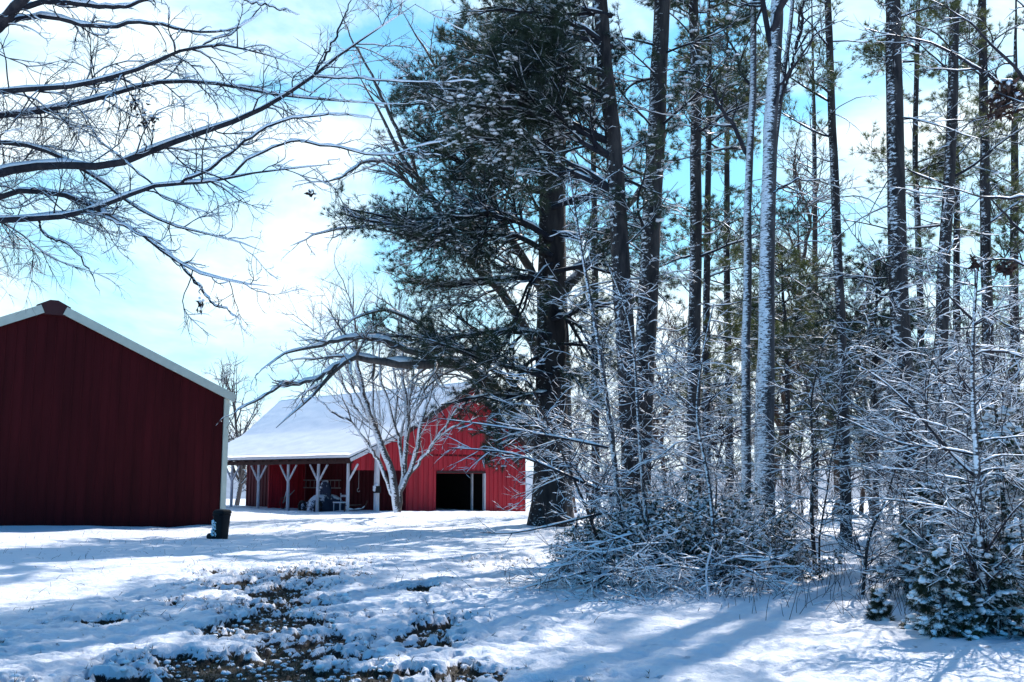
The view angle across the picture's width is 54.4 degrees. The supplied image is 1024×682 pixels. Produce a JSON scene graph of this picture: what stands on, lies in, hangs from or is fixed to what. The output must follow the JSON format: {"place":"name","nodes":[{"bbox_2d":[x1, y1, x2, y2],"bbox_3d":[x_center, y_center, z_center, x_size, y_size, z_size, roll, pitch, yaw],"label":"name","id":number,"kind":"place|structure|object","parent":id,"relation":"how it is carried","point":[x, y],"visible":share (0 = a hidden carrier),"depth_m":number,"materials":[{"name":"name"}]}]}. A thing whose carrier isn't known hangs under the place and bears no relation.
{"place":"outdoors","nodes":[
{"label":"outdoors","id":0,"kind":"place"},
{"bbox_2d":[0,499,1023,681],"bbox_3d":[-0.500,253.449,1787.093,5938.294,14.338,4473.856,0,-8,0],"label":"snowy ground","id":1,"kind":"structure","parent":0,"point":[711,640],"depth_m":11.25,"materials":[{"name":"white snow"}]},
{"bbox_2d":[0,300,236,526],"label":"red barn","id":2,"kind":"structure","parent":1,"relation":"on","point":[101,425],"depth_m":32.09,"materials":[{"name":"wood"}]},
{"bbox_2d":[206,509,231,538],"bbox_3d":[-7.799,4.880,26.473,0.503,0.799,0.509,-3,-8,20],"label":"trash bin","id":3,"kind":"object","parent":1,"relation":"on","point":[220,524],"visible":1,"depth_m":26.33,"materials":[{"name":"black plastic"}]},
{"bbox_2d":[201,351,271,504],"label":"bare tree","id":4,"kind":"object","parent":1,"relation":"on","point":[242,468],"visible":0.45,"depth_m":70.16,"materials":[{"name":"grey plant"}]},
{"bbox_2d":[0,0,489,344],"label":"bare tree","id":5,"kind":"object","parent":1,"relation":"on","point":[9,16],"visible":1,"depth_m":10.79,"materials":[{"name":"brown plant"}]},
{"bbox_2d":[298,480,345,511],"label":"covered tractor","id":6,"kind":"object","parent":1,"relation":"on","point":[327,498],"visible":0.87,"depth_m":48.16,"materials":[{"name":"fabric"}]},
{"bbox_2d":[0,555,649,681],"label":"grass and leaf litter","id":7,"kind":"structure","parent":1,"relation":"on","point":[347,677],"depth_m":9.24,"materials":[{"name":"brown plant"}]},
{"bbox_2d":[373,448,379,511],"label":"wooden pole","id":8,"kind":"object","parent":1,"relation":"on","point":[377,481],"visible":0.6,"depth_m":46.10,"materials":[{"name":"white wood"}]},
{"bbox_2d":[227,382,532,511],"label":"red barn","id":9,"kind":"structure","parent":1,"relation":"on","point":[291,453],"depth_m":51.57,"materials":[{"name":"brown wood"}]},
{"bbox_2d":[271,236,493,512],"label":"bare tree","id":10,"kind":"object","parent":1,"relation":"on","point":[395,490],"visible":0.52,"depth_m":41.21,"materials":[{"name":"grey plant"}]},
{"bbox_2d":[217,0,670,522],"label":"oak tree","id":11,"kind":"object","parent":1,"relation":"on","point":[395,362],"visible":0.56,"depth_m":34.04,"materials":[{"name":"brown plant"}]},
{"bbox_2d":[319,0,686,526],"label":"pine tree","id":12,"kind":"object","parent":1,"relation":"on","point":[411,226],"visible":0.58,"depth_m":33.18,"materials":[{"name":"green plant"}]},
{"bbox_2d":[5,513,1012,622],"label":"weed stalks","id":13,"kind":"object","parent":1,"relation":"on","point":[835,577],"visible":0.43,"depth_m":13.11,"materials":[{"name":"brown plant"}]},
{"bbox_2d":[408,357,651,566],"bbox_3d":[0.487,1.916,14.459,3.092,3.465,2.815,7,-11,-43],"label":"sapling","id":14,"kind":"object","parent":1,"relation":"on","point":[557,435],"visible":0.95,"depth_m":14.49,"materials":[{"name":"white plant"}]},
{"bbox_2d":[528,392,589,512],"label":"background tree","id":15,"kind":"object","parent":1,"relation":"on","point":[581,416],"visible":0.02,"depth_m":73.62,"materials":[{"name":"grey plant"}]},
{"bbox_2d":[385,0,733,523],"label":"pine tree","id":16,"kind":"object","parent":1,"relation":"on","point":[541,69],"visible":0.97,"depth_m":20.19,"materials":[{"name":"green plant"}]},
{"bbox_2d":[520,385,620,499],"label":"background tree","id":17,"kind":"object","parent":1,"relation":"on","point":[588,445],"visible":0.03,"depth_m":61.69,"materials":[{"name":"grey plant"}]},
{"bbox_2d":[548,541,595,581],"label":"bush","id":18,"kind":"object","parent":1,"relation":"on","point":[553,555],"visible":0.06,"depth_m":15.20,"materials":[{"name":"white plant"}]},
{"bbox_2d":[549,522,601,575],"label":"bush","id":19,"kind":"object","parent":1,"relation":"on","point":[567,529],"visible":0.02,"depth_m":16.26,"materials":[{"name":"white plant"}]},
{"bbox_2d":[550,482,615,544],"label":"shrub","id":20,"kind":"object","parent":1,"relation":"on","point":[583,512],"visible":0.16,"depth_m":18.25,"materials":[{"name":"white plant"}]},
{"bbox_2d":[540,359,659,518],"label":"sapling","id":21,"kind":"object","parent":1,"relation":"on","point":[591,431],"visible":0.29,"depth_m":27.18,"materials":[{"name":"grey plant"}]},
{"bbox_2d":[556,506,648,577],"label":"bush","id":22,"kind":"object","parent":1,"relation":"on","point":[587,528],"visible":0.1,"depth_m":14.46,"materials":[{"name":"white plant"}]},
{"bbox_2d":[566,3,645,515],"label":"pine tree","id":23,"kind":"object","parent":1,"relation":"on","point":[595,272],"visible":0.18,"depth_m":44.69,"materials":[{"name":"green plant"}]},
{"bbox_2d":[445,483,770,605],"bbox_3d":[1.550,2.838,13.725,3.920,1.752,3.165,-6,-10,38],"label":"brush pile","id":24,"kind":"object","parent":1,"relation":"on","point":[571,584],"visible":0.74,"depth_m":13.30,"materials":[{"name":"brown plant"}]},
{"bbox_2d":[505,163,710,560],"bbox_3d":[1.231,0.537,15.343,2.346,6.456,3.723,3,-8,-20],"label":"sapling","id":25,"kind":"object","parent":1,"relation":"on","point":[611,436],"visible":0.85,"depth_m":15.07,"materials":[{"name":"white plant"}]},
{"bbox_2d":[561,502,672,552],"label":"bush","id":26,"kind":"object","parent":1,"relation":"on","point":[590,527],"visible":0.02,"depth_m":15.89,"materials":[{"name":"white plant"}]},
{"bbox_2d":[567,506,690,581],"bbox_3d":[1.760,3.246,14.678,1.962,1.655,2.042,0,-8,0],"label":"bush","id":27,"kind":"object","parent":1,"relation":"on","point":[618,542],"visible":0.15,"depth_m":14.10,"materials":[{"name":"white plant"}]},
{"bbox_2d":[542,264,716,533],"bbox_3d":[1.749,1.257,15.276,2.788,5.030,1.931,-3,-9,24],"label":"sapling","id":28,"kind":"object","parent":1,"relation":"on","point":[637,429],"visible":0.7,"depth_m":15.33,"materials":[{"name":"white plant"}]},
{"bbox_2d":[572,385,686,495],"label":"background tree","id":29,"kind":"object","parent":1,"relation":"on","point":[620,438],"visible":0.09,"depth_m":57.36,"materials":[{"name":"grey plant"}]},
{"bbox_2d":[531,242,751,537],"bbox_3d":[2.315,1.663,19.484,4.822,7.402,4.718,-4,-9,30],"label":"sapling","id":30,"kind":"object","parent":1,"relation":"on","point":[640,380],"visible":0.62,"depth_m":19.11,"materials":[{"name":"grey plant"}]},
{"bbox_2d":[598,255,702,513],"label":"background tree","id":31,"kind":"object","parent":1,"relation":"on","point":[658,377],"visible":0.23,"depth_m":50.81,"materials":[{"name":"grey plant"}]},
{"bbox_2d":[545,0,762,527],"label":"pine tree","id":32,"kind":"object","parent":1,"relation":"on","point":[656,81],"visible":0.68,"depth_m":21.14,"materials":[{"name":"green plant"}]},
{"bbox_2d":[620,442,703,512],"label":"sapling","id":33,"kind":"object","parent":1,"relation":"on","point":[663,492],"visible":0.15,"depth_m":23.61,"materials":[{"name":"white plant"}]},
{"bbox_2d":[600,503,725,580],"bbox_3d":[2.160,3.185,14.444,2.162,1.689,1.818,3,-8,-23],"label":"bush","id":34,"kind":"object","parent":1,"relation":"on","point":[662,526],"visible":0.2,"depth_m":13.99,"materials":[{"name":"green plant"}]},
{"bbox_2d":[604,467,737,549],"bbox_3d":[2.611,3.262,16.266,2.384,2.381,2.758,-7,-11,43],"label":"bush","id":35,"kind":"object","parent":1,"relation":"on","point":[653,505],"visible":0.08,"depth_m":16.16,"materials":[{"name":"white plant"}]},
{"bbox_2d":[624,385,726,516],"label":"sapling","id":36,"kind":"object","parent":1,"relation":"on","point":[668,438],"visible":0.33,"depth_m":18.98,"materials":[{"name":"white plant"}]},
{"bbox_2d":[654,459,745,518],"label":"sapling","id":37,"kind":"object","parent":1,"relation":"on","point":[695,487],"visible":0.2,"depth_m":20.46,"materials":[{"name":"white plant"}]},
{"bbox_2d":[622,482,781,554],"bbox_3d":[3.010,3.353,16.139,2.654,2.151,2.551,-6,-10,39],"label":"bush","id":38,"kind":"object","parent":1,"relation":"on","point":[733,501],"visible":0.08,"depth_m":16.06,"materials":[{"name":"white plant"}]},
{"bbox_2d":[554,509,856,607],"bbox_3d":[2.555,2.930,13.142,3.997,1.455,2.865,0,-8,0],"label":"brush pile","id":39,"kind":"object","parent":1,"relation":"on","point":[711,584],"visible":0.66,"depth_m":12.92,"materials":[{"name":"brown plant"}]},
{"bbox_2d":[602,0,813,518],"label":"pine tree","id":40,"kind":"object","parent":1,"relation":"on","point":[696,255],"visible":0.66,"depth_m":24.46,"materials":[{"name":"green plant"}]},
{"bbox_2d":[664,0,756,528],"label":"forked tree","id":41,"kind":"object","parent":1,"relation":"on","point":[748,152],"visible":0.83,"depth_m":20.26,"materials":[{"name":"white plant"}]},
{"bbox_2d":[669,309,754,494],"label":"background tree","id":42,"kind":"object","parent":1,"relation":"on","point":[713,408],"visible":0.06,"depth_m":60.83,"materials":[{"name":"grey plant"}]},
{"bbox_2d":[613,304,811,576],"bbox_3d":[2.817,1.525,14.328,2.892,4.184,2.478,0,-8,0],"label":"sapling","id":43,"kind":"object","parent":1,"relation":"on","point":[704,461],"visible":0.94,"depth_m":14.43,"materials":[{"name":"white plant"}]},
{"bbox_2d":[677,403,751,506],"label":"sapling","id":44,"kind":"object","parent":1,"relation":"on","point":[708,441],"visible":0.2,"depth_m":27.12,"materials":[{"name":"grey plant"}]},
{"bbox_2d":[652,302,792,504],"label":"background tree","id":45,"kind":"object","parent":1,"relation":"on","point":[720,424],"visible":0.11,"depth_m":50.80,"materials":[{"name":"grey plant"}]},
{"bbox_2d":[661,341,783,514],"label":"sapling","id":46,"kind":"object","parent":1,"relation":"on","point":[738,466],"visible":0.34,"depth_m":27.87,"materials":[{"name":"grey plant"}]},
{"bbox_2d":[655,0,792,511],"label":"pine tree","id":47,"kind":"object","parent":1,"relation":"on","point":[707,245],"visible":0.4,"depth_m":31.63,"materials":[{"name":"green plant"}]},
{"bbox_2d":[688,395,759,528],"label":"sapling","id":48,"kind":"object","parent":1,"relation":"on","point":[720,478],"visible":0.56,"depth_m":17.84,"materials":[{"name":"white plant"}]},
{"bbox_2d":[646,484,803,585],"bbox_3d":[2.808,3.097,14.540,2.017,2.015,2.334,7,-10,-42],"label":"bush","id":49,"kind":"object","parent":1,"relation":"on","point":[704,498],"visible":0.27,"depth_m":14.24,"materials":[{"name":"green plant"}]},
{"bbox_2d":[667,505,789,584],"bbox_3d":[3.069,3.255,14.694,1.962,1.655,2.042,-4,-9,29],"label":"bush","id":50,"kind":"object","parent":1,"relation":"on","point":[687,525],"visible":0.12,"depth_m":14.21,"materials":[{"name":"white plant"}]},
{"bbox_2d":[671,494,797,561],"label":"bush","id":51,"kind":"object","parent":1,"relation":"on","point":[721,505],"visible":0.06,"depth_m":16.04,"materials":[{"name":"white plant"}]},
{"bbox_2d":[666,8,817,513],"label":"pine tree","id":52,"kind":"object","parent":1,"relation":"on","point":[725,167],"visible":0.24,"depth_m":44.88,"materials":[{"name":"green plant"}]},
{"bbox_2d":[701,511,814,584],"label":"bush","id":53,"kind":"object","parent":1,"relation":"on","point":[788,527],"visible":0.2,"depth_m":14.55,"materials":[{"name":"white plant"}]},
{"bbox_2d":[723,457,833,543],"bbox_3d":[5.167,3.370,19.514,2.259,2.150,3.310,-2,-8,14],"label":"shrub","id":54,"kind":"object","parent":1,"relation":"on","point":[805,515],"visible":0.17,"depth_m":19.30,"materials":[{"name":"white plant"}]},
{"bbox_2d":[710,227,861,516],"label":"pine tree","id":55,"kind":"object","parent":1,"relation":"on","point":[804,312],"visible":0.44,"depth_m":40.25,"materials":[{"name":"green plant"}]},
{"bbox_2d":[728,0,852,533],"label":"tall bare tree","id":56,"kind":"object","parent":1,"relation":"on","point":[774,33],"visible":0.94,"depth_m":19.34,"materials":[{"name":"white plant"}]},
{"bbox_2d":[754,0,834,517],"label":"leaning tree","id":57,"kind":"object","parent":1,"relation":"on","point":[783,86],"visible":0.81,"depth_m":23.44,"materials":[{"name":"white plant"}]},
{"bbox_2d":[775,410,824,503],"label":"background tree","id":58,"kind":"object","parent":1,"relation":"on","point":[782,484],"visible":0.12,"depth_m":89.48,"materials":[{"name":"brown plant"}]},
{"bbox_2d":[757,509,847,579],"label":"bush","id":59,"kind":"object","parent":1,"relation":"on","point":[800,556],"visible":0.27,"depth_m":15.10,"materials":[{"name":"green plant"}]},
{"bbox_2d":[737,344,874,573],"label":"sapling","id":60,"kind":"object","parent":1,"relation":"on","point":[811,499],"visible":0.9,"depth_m":15.67,"materials":[{"name":"white wood"}]},
{"bbox_2d":[780,471,839,530],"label":"shrub","id":61,"kind":"object","parent":1,"relation":"on","point":[806,504],"visible":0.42,"depth_m":30.53,"materials":[{"name":"white plant"}]},
{"bbox_2d":[713,145,912,488],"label":"background tree","id":62,"kind":"object","parent":1,"relation":"on","point":[776,414],"visible":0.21,"depth_m":43.80,"materials":[{"name":"brown plant"}]},
{"bbox_2d":[733,281,895,513],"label":"background tree","id":63,"kind":"object","parent":1,"relation":"on","point":[797,478],"visible":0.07,"depth_m":59.63,"materials":[{"name":"grey plant"}]},
{"bbox_2d":[775,2,869,515],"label":"pine tree","id":64,"kind":"object","parent":1,"relation":"on","point":[814,232],"visible":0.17,"depth_m":53.40,"materials":[{"name":"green plant"}]},
{"bbox_2d":[734,107,913,514],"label":"pine tree","id":65,"kind":"object","parent":1,"relation":"on","point":[803,256],"visible":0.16,"depth_m":46.41,"materials":[{"name":"brown plant"}]},
{"bbox_2d":[716,279,937,577],"bbox_3d":[5.031,1.571,15.879,3.616,5.570,3.430,0,-8,0],"label":"sapling","id":66,"kind":"object","parent":1,"relation":"on","point":[840,393],"visible":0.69,"depth_m":15.54,"materials":[{"name":"white plant"}]},
{"bbox_2d":[775,378,885,512],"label":"background tree","id":67,"kind":"object","parent":1,"relation":"on","point":[822,456],"visible":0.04,"depth_m":69.17,"materials":[{"name":"grey plant"}]},
{"bbox_2d":[741,0,923,545],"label":"pine tree","id":68,"kind":"object","parent":1,"relation":"on","point":[830,78],"visible":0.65,"depth_m":24.28,"materials":[{"name":"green plant"}]},
{"bbox_2d":[752,226,969,530],"bbox_3d":[10.960,1.211,30.297,7.060,9.566,5.433,0,-8,0],"label":"pine tree","id":69,"kind":"object","parent":1,"relation":"on","point":[879,267],"visible":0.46,"depth_m":30.27,"materials":[{"name":"green plant"}]},
{"bbox_2d":[817,431,927,597],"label":"sapling","id":70,"kind":"object","parent":1,"relation":"on","point":[865,557],"visible":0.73,"depth_m":13.04,"materials":[{"name":"plant"}]},
{"bbox_2d":[851,297,894,514],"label":"background tree","id":71,"kind":"object","parent":1,"relation":"on","point":[863,489],"visible":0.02,"depth_m":54.39,"materials":[{"name":"brown plant"}]},
{"bbox_2d":[774,224,980,516],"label":"background tree","id":72,"kind":"object","parent":1,"relation":"on","point":[853,440],"visible":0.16,"depth_m":41.56,"materials":[{"name":"grey plant"}]},
{"bbox_2d":[865,587,895,620],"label":"young cedar","id":73,"kind":"object","parent":1,"relation":"on","point":[880,607],"visible":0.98,"depth_m":10.64,"materials":[{"name":"green plant"}]},
{"bbox_2d":[823,320,964,490],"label":"background tree","id":74,"kind":"object","parent":1,"relation":"on","point":[859,395],"visible":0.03,"depth_m":48.95,"materials":[{"name":"grey plant"}]},
{"bbox_2d":[822,352,971,582],"bbox_3d":[5.738,2.180,14.295,2.266,4.026,1.843,0,-8,0],"label":"sapling","id":75,"kind":"object","parent":1,"relation":"on","point":[936,477],"visible":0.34,"depth_m":14.58,"materials":[{"name":"white wood"}]},
{"bbox_2d":[799,0,1007,556],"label":"pine tree","id":76,"kind":"object","parent":1,"relation":"on","point":[896,198],"visible":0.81,"depth_m":20.42,"materials":[{"name":"brown plant"}]},
{"bbox_2d":[845,0,981,481],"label":"pine tree","id":77,"kind":"object","parent":1,"relation":"on","point":[938,165],"visible":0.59,"depth_m":31.98,"materials":[{"name":"green plant"}]},
{"bbox_2d":[832,439,1000,597],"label":"sapling","id":78,"kind":"object","parent":1,"relation":"on","point":[884,463],"visible":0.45,"depth_m":12.98,"materials":[{"name":"grey plant"}]},
{"bbox_2d":[810,181,1023,591],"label":"sapling","id":79,"kind":"object","parent":1,"relation":"on","point":[902,374],"visible":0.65,"depth_m":13.69,"materials":[{"name":"plant"}]},
{"bbox_2d":[816,248,1023,599],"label":"sapling","id":80,"kind":"object","parent":1,"relation":"on","point":[988,433],"visible":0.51,"depth_m":12.21,"materials":[{"name":"grey plant"}]},
{"bbox_2d":[871,478,977,605],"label":"young cedar","id":81,"kind":"object","parent":1,"relation":"on","point":[903,565],"visible":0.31,"depth_m":12.27,"materials":[{"name":"green plant"}]},
{"bbox_2d":[833,252,1023,633],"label":"sapling","id":82,"kind":"object","parent":1,"relation":"on","point":[980,517],"visible":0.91,"depth_m":10.20,"materials":[{"name":"white plant"}]},
{"bbox_2d":[850,337,1008,544],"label":"sapling","id":83,"kind":"object","parent":1,"relation":"on","point":[931,424],"visible":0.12,"depth_m":20.23,"materials":[{"name":"grey plant"}]},
{"bbox_2d":[870,463,1000,553],"bbox_3d":[8.060,3.119,17.621,3.191,2.073,2.177,0,-8,0],"label":"shrub","id":84,"kind":"object","parent":1,"relation":"on","point":[905,514],"visible":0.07,"depth_m":17.98,"materials":[{"name":"grey plant"}]},
{"bbox_2d":[848,0,1023,505],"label":"pine tree","id":85,"kind":"object","parent":1,"relation":"on","point":[951,157],"visible":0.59,"depth_m":24.62,"materials":[{"name":"green plant"}]},
{"bbox_2d":[880,514,991,564],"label":"shrub","id":86,"kind":"object","parent":1,"relation":"on","point":[941,536],"visible":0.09,"depth_m":13.29,"materials":[{"name":"grey plant"}]},
{"bbox_2d":[901,430,973,537],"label":"sapling","id":87,"kind":"object","parent":1,"relation":"on","point":[940,467],"visible":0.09,"depth_m":18.81,"materials":[{"name":"plant"}]},
{"bbox_2d":[857,0,1023,334],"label":"bare tree","id":88,"kind":"object","parent":1,"relation":"on","point":[1008,92],"visible":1,"depth_m":9.81,"materials":[{"name":"brown plant"}]},
{"bbox_2d":[858,267,1023,543],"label":"sapling","id":89,"kind":"object","parent":1,"relation":"on","point":[1016,394],"visible":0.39,"depth_m":13.72,"materials":[{"name":"grey plant"}]},
{"bbox_2d":[866,328,1018,528],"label":"sapling","id":90,"kind":"object","parent":1,"relation":"on","point":[964,421],"visible":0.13,"depth_m":21.78,"materials":[{"name":"grey plant"}]},
{"bbox_2d":[862,313,1022,481],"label":"sapling","id":91,"kind":"object","parent":1,"relation":"on","point":[929,391],"visible":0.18,"depth_m":26.00,"materials":[{"name":"grey plant"}]},
{"bbox_2d":[898,546,994,640],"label":"young cedar","id":92,"kind":"object","parent":1,"relation":"on","point":[946,618],"visible":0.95,"depth_m":9.64,"materials":[{"name":"green plant"}]},
{"bbox_2d":[878,194,1023,566],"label":"sapling","id":93,"kind":"object","parent":1,"relation":"on","point":[1001,337],"visible":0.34,"depth_m":16.04,"materials":[{"name":"brown plant"}]},
{"bbox_2d":[879,291,1022,478],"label":"background tree","id":94,"kind":"object","parent":1,"relation":"on","point":[950,325],"visible":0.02,"depth_m":49.43,"materials":[{"name":"grey plant"}]},
{"bbox_2d":[883,271,1023,466],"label":"background tree","id":95,"kind":"object","parent":1,"relation":"on","point":[965,306],"visible":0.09,"depth_m":48.26,"materials":[{"name":"grey plant"}]},
{"bbox_2d":[897,529,1023,635],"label":"young cedar","id":96,"kind":"object","parent":1,"relation":"on","point":[912,617],"visible":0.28,"depth_m":9.93,"materials":[{"name":"green plant"}]},
{"bbox_2d":[904,28,1021,507],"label":"pine tree","id":97,"kind":"object","parent":1,"relation":"on","point":[960,234],"visible":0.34,"depth_m":42.93,"materials":[{"name":"green plant"}]},
{"bbox_2d":[910,0,1023,465],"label":"pine tree","id":98,"kind":"object","parent":1,"relation":"on","point":[985,203],"visible":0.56,"depth_m":28.66,"materials":[{"name":"green plant"}]},
{"bbox_2d":[919,394,1023,595],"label":"sapling","id":99,"kind":"object","parent":1,"relation":"on","point":[1012,431],"visible":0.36,"depth_m":12.04,"materials":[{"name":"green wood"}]},
{"bbox_2d":[954,0,1023,440],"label":"pine tree","id":100,"kind":"object","parent":1,"relation":"on","point":[1015,209],"visible":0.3,"depth_m":39.10,"materials":[{"name":"green plant"}]},
{"bbox_2d":[956,516,1023,640],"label":"young cedar","id":101,"kind":"object","parent":1,"relation":"on","point":[1013,539],"visible":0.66,"depth_m":9.82,"materials":[{"name":"green plant"}]},
{"bbox_2d":[960,272,1023,447],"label":"background tree","id":102,"kind":"object","parent":1,"relation":"on","point":[1009,324],"visible":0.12,"depth_m":58.29,"materials":[{"name":"grey plant"}]},
{"bbox_2d":[0,0,1023,472],"label":"sky","id":103,"kind":"structure","parent":0,"point":[151,315],"materials":[{"name":"blue"}]},
{"bbox_2d":[226,469,948,498],"bbox_3d":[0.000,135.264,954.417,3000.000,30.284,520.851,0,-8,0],"label":"hills","id":104,"kind":"structure","parent":0,"point":[528,480],"depth_m":780.16,"materials":[{"name":"white snow"}]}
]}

